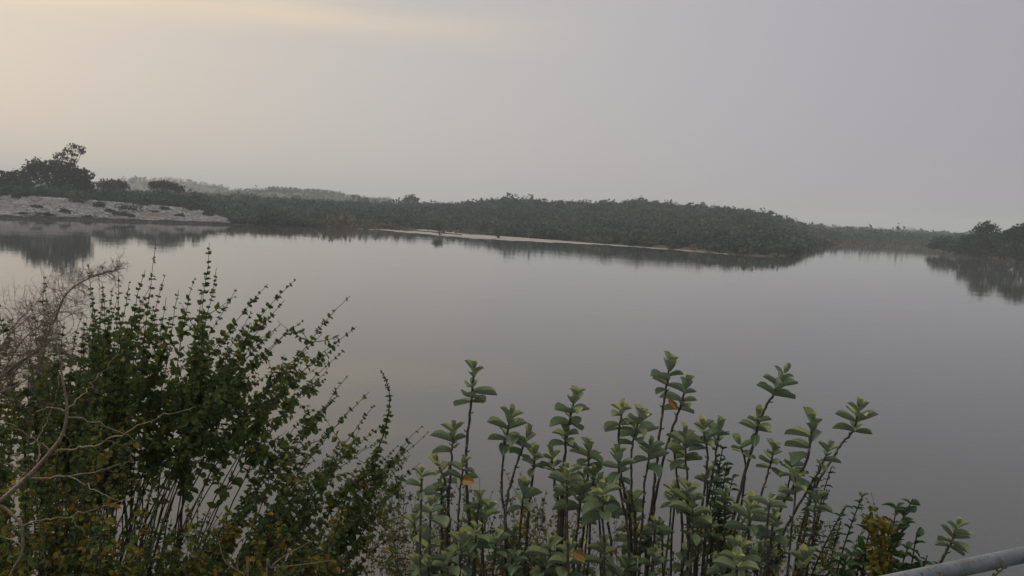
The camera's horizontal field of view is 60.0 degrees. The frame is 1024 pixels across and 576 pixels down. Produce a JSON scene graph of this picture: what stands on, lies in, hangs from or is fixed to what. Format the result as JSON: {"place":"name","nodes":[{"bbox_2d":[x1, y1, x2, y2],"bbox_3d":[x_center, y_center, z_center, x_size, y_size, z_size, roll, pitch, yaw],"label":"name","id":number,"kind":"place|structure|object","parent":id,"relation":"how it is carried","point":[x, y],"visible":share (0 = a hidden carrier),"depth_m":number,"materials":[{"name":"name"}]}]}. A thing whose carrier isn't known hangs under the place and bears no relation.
{"place":"outdoors","nodes":[
{"label":"outdoors","id":0,"kind":"place"},
{"bbox_2d":[4,196,214,223],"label":"stone bank","id":1,"kind":"structure","parent":0,"point":[103,214],"depth_m":228.42,"materials":[{"name":"grey stone"}]},
{"bbox_2d":[11,191,21,197],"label":"bank shrub","id":2,"kind":"object","parent":1,"relation":"on","point":[14,194],"visible":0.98,"depth_m":222.42,"materials":[{"name":"green plant"}]},
{"bbox_2d":[0,183,38,194],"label":"bank shrub","id":3,"kind":"object","parent":1,"relation":"on","point":[17,189],"visible":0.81,"depth_m":226.41,"materials":[{"name":"green plant"}]},
{"bbox_2d":[19,191,31,196],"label":"bank shrub","id":4,"kind":"object","parent":1,"relation":"on","point":[27,194],"visible":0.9,"depth_m":226.59,"materials":[{"name":"green plant"}]},
{"bbox_2d":[30,204,42,207],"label":"bank shrub","id":5,"kind":"object","parent":1,"relation":"on","point":[38,206],"visible":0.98,"depth_m":217.21,"materials":[{"name":"green plant"}]},
{"bbox_2d":[35,211,55,216],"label":"bank shrub","id":6,"kind":"object","parent":1,"relation":"on","point":[45,214],"visible":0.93,"depth_m":211.15,"materials":[{"name":"green plant"}]},
{"bbox_2d":[59,207,71,213],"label":"bank shrub","id":7,"kind":"object","parent":1,"relation":"on","point":[65,210],"visible":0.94,"depth_m":219.14,"materials":[{"name":"green plant"}]},
{"bbox_2d":[67,196,92,203],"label":"bank shrub","id":8,"kind":"object","parent":1,"relation":"on","point":[74,199],"visible":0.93,"depth_m":233.84,"materials":[{"name":"green plant"}]},
{"bbox_2d":[93,200,107,207],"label":"bank shrub","id":9,"kind":"object","parent":1,"relation":"on","point":[100,203],"visible":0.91,"depth_m":232.57,"materials":[{"name":"green plant"}]},
{"bbox_2d":[0,195,230,224],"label":"riprap stones","id":10,"kind":"object","parent":1,"relation":"on","point":[51,205],"visible":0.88,"depth_m":226.14,"materials":[{"name":"grey stone"}]},
{"bbox_2d":[110,210,128,215],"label":"bank shrub","id":11,"kind":"object","parent":1,"relation":"on","point":[118,213],"visible":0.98,"depth_m":225.46,"materials":[{"name":"green plant"}]},
{"bbox_2d":[115,203,147,210],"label":"bank shrub","id":12,"kind":"object","parent":1,"relation":"on","point":[126,206],"visible":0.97,"depth_m":234.33,"materials":[{"name":"green plant"}]},
{"bbox_2d":[130,201,151,205],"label":"bank shrub","id":13,"kind":"object","parent":1,"relation":"on","point":[142,203],"visible":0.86,"depth_m":245.01,"materials":[{"name":"green plant"}]},
{"bbox_2d":[159,206,171,209],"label":"bank shrub","id":14,"kind":"object","parent":1,"relation":"on","point":[163,207],"visible":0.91,"depth_m":243.63,"materials":[{"name":"green plant"}]},
{"bbox_2d":[174,213,184,216],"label":"bank shrub","id":15,"kind":"object","parent":1,"relation":"on","point":[180,214],"visible":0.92,"depth_m":237.23,"materials":[{"name":"green plant"}]},
{"bbox_2d":[182,205,197,210],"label":"bank shrub","id":16,"kind":"object","parent":1,"relation":"on","point":[191,208],"visible":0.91,"depth_m":250.73,"materials":[{"name":"green plant"}]},
{"bbox_2d":[202,210,214,215],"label":"bank shrub","id":17,"kind":"object","parent":1,"relation":"on","point":[205,213],"visible":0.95,"depth_m":244.72,"materials":[{"name":"green plant"}]},
{"bbox_2d":[0,218,1023,575],"bbox_3d":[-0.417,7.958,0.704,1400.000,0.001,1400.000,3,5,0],"label":"water","id":18,"kind":"structure","parent":0,"point":[920,350],"depth_m":53.45,"materials":[{"name":"grey liquid"}]},
{"bbox_2d":[942,239,979,256],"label":"tree","id":19,"kind":"object","parent":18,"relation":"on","point":[950,247],"visible":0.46,"depth_m":303.37,"materials":[{"name":"green plant"}]},
{"bbox_2d":[0,0,1023,233],"label":"sky","id":20,"kind":"structure","parent":0,"point":[884,114],"materials":[{"name":"grey"}]},
{"bbox_2d":[367,228,725,253],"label":"sandbar","id":21,"kind":"structure","parent":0,"point":[476,236],"depth_m":243.91,"materials":[{"name":"beige sand"}]},
{"bbox_2d":[432,221,445,234],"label":"sandbar bush","id":22,"kind":"object","parent":21,"relation":"on","point":[437,226],"visible":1,"depth_m":244.01,"materials":[{"name":"green plant"}]},
{"bbox_2d":[492,227,503,237],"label":"sandbar bush","id":23,"kind":"object","parent":21,"relation":"on","point":[497,233],"visible":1,"depth_m":240.53,"materials":[{"name":"green plant"}]},
{"bbox_2d":[642,241,655,246],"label":"shore bush","id":24,"kind":"object","parent":21,"relation":"on","point":[652,243],"visible":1,"depth_m":231.73,"materials":[{"name":"green plant"}]},
{"bbox_2d":[666,244,679,248],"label":"shore bush","id":25,"kind":"object","parent":21,"relation":"on","point":[672,247],"visible":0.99,"depth_m":228.36,"materials":[{"name":"green plant"}]},
{"bbox_2d":[95,180,1023,261],"bbox_3d":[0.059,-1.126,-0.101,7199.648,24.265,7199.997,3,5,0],"label":"ground","id":26,"kind":"structure","parent":0,"point":[140,186],"depth_m":887.41,"materials":[{"name":"soil"}]},
{"bbox_2d":[0,168,37,188],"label":"tree","id":27,"kind":"object","parent":26,"relation":"on","point":[15,177],"visible":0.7,"depth_m":248.17,"materials":[{"name":"green plant"}]},
{"bbox_2d":[32,189,43,196],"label":"bank shrub","id":28,"kind":"object","parent":26,"relation":"on","point":[40,193],"visible":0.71,"depth_m":231.85,"materials":[{"name":"green plant"}]},
{"bbox_2d":[18,156,95,191],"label":"tree","id":29,"kind":"object","parent":26,"relation":"on","point":[61,172],"visible":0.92,"depth_m":253.33,"materials":[{"name":"green plant"}]},
{"bbox_2d":[52,143,85,181],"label":"tree","id":30,"kind":"object","parent":26,"relation":"on","point":[63,153],"visible":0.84,"depth_m":259.80,"materials":[{"name":"green plant"}]},
{"bbox_2d":[95,178,131,191],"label":"tree","id":31,"kind":"object","parent":26,"relation":"on","point":[111,184],"visible":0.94,"depth_m":297.17,"materials":[{"name":"green plant"}]},
{"bbox_2d":[148,179,185,195],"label":"tree","id":32,"kind":"object","parent":26,"relation":"on","point":[163,186],"visible":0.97,"depth_m":298.08,"materials":[{"name":"green plant"}]},
{"bbox_2d":[401,194,419,203],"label":"tree","id":33,"kind":"object","parent":26,"relation":"on","point":[409,198],"visible":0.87,"depth_m":517.25,"materials":[{"name":"green plant"}]},
{"bbox_2d":[11,175,973,234],"bbox_3d":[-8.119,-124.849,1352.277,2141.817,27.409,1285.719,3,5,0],"label":"distant woodland","id":34,"kind":"object","parent":26,"relation":"on","point":[131,180],"visible":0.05,"depth_m":966.37,"materials":[{"name":"green plant"}]},
{"bbox_2d":[0,182,1023,260],"bbox_3d":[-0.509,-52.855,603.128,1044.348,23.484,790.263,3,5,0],"label":"woodland","id":35,"kind":"object","parent":26,"relation":"on","point":[601,222],"visible":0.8,"depth_m":319.02,"materials":[{"name":"green plant"}]},
{"bbox_2d":[609,232,625,241],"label":"shore bush","id":36,"kind":"object","parent":26,"relation":"on","point":[617,235],"visible":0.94,"depth_m":240.17,"materials":[{"name":"green plant"}]},
{"bbox_2d":[925,235,955,253],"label":"tree","id":37,"kind":"object","parent":26,"relation":"on","point":[940,242],"visible":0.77,"depth_m":328.04,"materials":[{"name":"green plant"}]},
{"bbox_2d":[955,233,993,258],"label":"tree","id":38,"kind":"object","parent":26,"relation":"on","point":[965,240],"visible":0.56,"depth_m":289.39,"materials":[{"name":"green plant"}]},
{"bbox_2d":[966,220,1001,258],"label":"tree","id":39,"kind":"object","parent":26,"relation":"on","point":[980,231],"visible":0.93,"depth_m":282.40,"materials":[{"name":"green plant"}]},
{"bbox_2d":[987,231,1013,260],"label":"tree","id":40,"kind":"object","parent":26,"relation":"on","point":[998,237],"visible":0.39,"depth_m":278.54,"materials":[{"name":"green plant"}]},
{"bbox_2d":[992,222,1023,262],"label":"tree","id":41,"kind":"object","parent":26,"relation":"on","point":[1015,234],"visible":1,"depth_m":260.09,"materials":[{"name":"green plant"}]},
{"bbox_3d":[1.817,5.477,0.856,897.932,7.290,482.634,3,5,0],"label":"embankment","id":42,"kind":"structure","parent":0,"visible":0},
{"bbox_2d":[0,252,129,425],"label":"thorn bush","id":43,"kind":"object","parent":42,"relation":"on","point":[20,363],"visible":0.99,"depth_m":4.93,"materials":[{"name":"plant"}]},
{"bbox_2d":[0,351,191,575],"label":"leafy shrub","id":44,"kind":"object","parent":42,"relation":"on","point":[61,545],"visible":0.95,"depth_m":4.55,"materials":[{"name":"green plant"}]},
{"bbox_2d":[0,313,193,575],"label":"dead branch","id":45,"kind":"object","parent":42,"relation":"on","point":[12,490],"visible":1,"depth_m":3.38,"materials":[{"name":"brown wood"}]},
{"bbox_2d":[0,244,236,571],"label":"leafy shrub","id":46,"kind":"object","parent":42,"relation":"on","point":[119,399],"visible":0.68,"depth_m":5.23,"materials":[{"name":"green plant"}]},
{"bbox_2d":[104,279,355,572],"bbox_3d":[-1.919,2.137,5.400,1.761,4.457,0.854,3,5,0],"label":"leafy shrub","id":47,"kind":"object","parent":42,"relation":"on","point":[225,399],"visible":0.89,"depth_m":5.15,"materials":[{"name":"green plant"}]},
{"bbox_2d":[215,524,248,575],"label":"dead twig","id":48,"kind":"object","parent":42,"relation":"on","point":[247,569],"visible":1,"depth_m":4.03,"materials":[{"name":"brown wood"}]},
{"bbox_2d":[132,489,373,575],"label":"leafy shrub","id":49,"kind":"object","parent":42,"relation":"on","point":[204,562],"visible":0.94,"depth_m":4.61,"materials":[{"name":"green plant"}]},
{"bbox_2d":[170,370,428,575],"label":"leafy shrub","id":50,"kind":"object","parent":42,"relation":"on","point":[321,480],"visible":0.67,"depth_m":5.11,"materials":[{"name":"green plant"}]},
{"bbox_2d":[266,541,332,575],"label":"dead twig","id":51,"kind":"object","parent":42,"relation":"on","point":[268,563],"visible":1,"depth_m":4.03,"materials":[{"name":"brown wood"}]},
{"bbox_2d":[426,360,499,575],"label":"milkweed plant","id":52,"kind":"object","parent":42,"relation":"on","point":[467,478],"visible":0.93,"depth_m":4.32,"materials":[{"name":"green plant"}]},
{"bbox_2d":[403,465,528,575],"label":"milkweed plant","id":53,"kind":"object","parent":42,"relation":"on","point":[429,563],"visible":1,"depth_m":4.03,"materials":[{"name":"green plant"}]},
{"bbox_2d":[460,403,544,575],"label":"milkweed plant","id":54,"kind":"object","parent":42,"relation":"on","point":[511,438],"visible":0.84,"depth_m":4.23,"materials":[{"name":"green plant"}]},
{"bbox_2d":[509,385,602,575],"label":"milkweed plant","id":55,"kind":"object","parent":42,"relation":"on","point":[580,489],"visible":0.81,"depth_m":4.27,"materials":[{"name":"green plant"}]},
{"bbox_2d":[525,464,695,575],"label":"milkweed plant","id":56,"kind":"object","parent":42,"relation":"on","point":[567,548],"visible":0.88,"depth_m":4.09,"materials":[{"name":"green plant"}]},
{"bbox_2d":[582,398,668,575],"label":"milkweed plant","id":57,"kind":"object","parent":42,"relation":"on","point":[599,505],"visible":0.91,"depth_m":4.17,"materials":[{"name":"green plant"}]},
{"bbox_2d":[354,467,897,575],"bbox_3d":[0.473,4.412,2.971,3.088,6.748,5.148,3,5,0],"label":"weed","id":58,"kind":"object","parent":42,"relation":"on","point":[824,566],"depth_m":4.56,"materials":[{"name":"green plant"}]},
{"bbox_2d":[611,351,696,575],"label":"milkweed plant","id":59,"kind":"object","parent":42,"relation":"on","point":[671,361],"visible":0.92,"depth_m":4.36,"materials":[{"name":"green plant"}]},
{"bbox_2d":[651,415,729,575],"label":"milkweed plant","id":60,"kind":"object","parent":42,"relation":"on","point":[686,437],"visible":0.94,"depth_m":4.25,"materials":[{"name":"green plant"}]},
{"bbox_2d":[699,444,787,575],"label":"broadleaf shrub","id":61,"kind":"object","parent":42,"relation":"on","point":[712,504],"visible":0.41,"depth_m":4.39,"materials":[{"name":"green plant"}]},
{"bbox_2d":[713,362,797,573],"bbox_3d":[1.177,1.434,4.439,0.328,2.184,0.413,6,6,31],"label":"milkweed plant","id":62,"kind":"object","parent":42,"relation":"on","point":[781,380],"visible":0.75,"depth_m":4.33,"materials":[{"name":"green plant"}]},
{"bbox_2d":[706,490,816,575],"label":"milkweed plant","id":63,"kind":"object","parent":42,"relation":"on","point":[803,554],"visible":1,"depth_m":3.93,"materials":[{"name":"green plant"}]},
{"bbox_2d":[749,406,840,575],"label":"milkweed plant","id":64,"kind":"object","parent":42,"relation":"on","point":[797,472],"visible":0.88,"depth_m":4.25,"materials":[{"name":"green plant"}]},
{"bbox_2d":[794,459,868,575],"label":"broadleaf shrub","id":65,"kind":"object","parent":42,"relation":"on","point":[805,524],"visible":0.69,"depth_m":4.41,"materials":[{"name":"green plant"}]},
{"bbox_2d":[793,396,878,575],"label":"milkweed plant","id":66,"kind":"object","parent":42,"relation":"on","point":[854,409],"visible":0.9,"depth_m":4.42,"materials":[{"name":"green plant"}]},
{"bbox_2d":[830,498,933,575],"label":"broadleaf shrub","id":67,"kind":"object","parent":42,"relation":"on","point":[879,560],"visible":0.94,"depth_m":4.05,"materials":[{"name":"green plant"}]},
{"bbox_2d":[881,546,1023,575],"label":"pipe railing","id":68,"kind":"object","parent":42,"relation":"on","point":[986,562],"visible":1,"depth_m":2.52,"materials":[{"name":"metal"}]},
{"bbox_2d":[934,516,971,563],"bbox_3d":[2.006,1.616,4.155,0.197,1.121,0.109,8,7,43],"label":"milkweed plant","id":69,"kind":"object","parent":42,"relation":"on","point":[958,546],"visible":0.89,"depth_m":4.10,"materials":[{"name":"green plant"}]},
{"bbox_2d":[904,555,1006,575],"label":"broadleaf shrub","id":70,"kind":"object","parent":42,"relation":"on","point":[993,574],"visible":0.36,"depth_m":4.11,"materials":[{"name":"green plant"}]}
]}

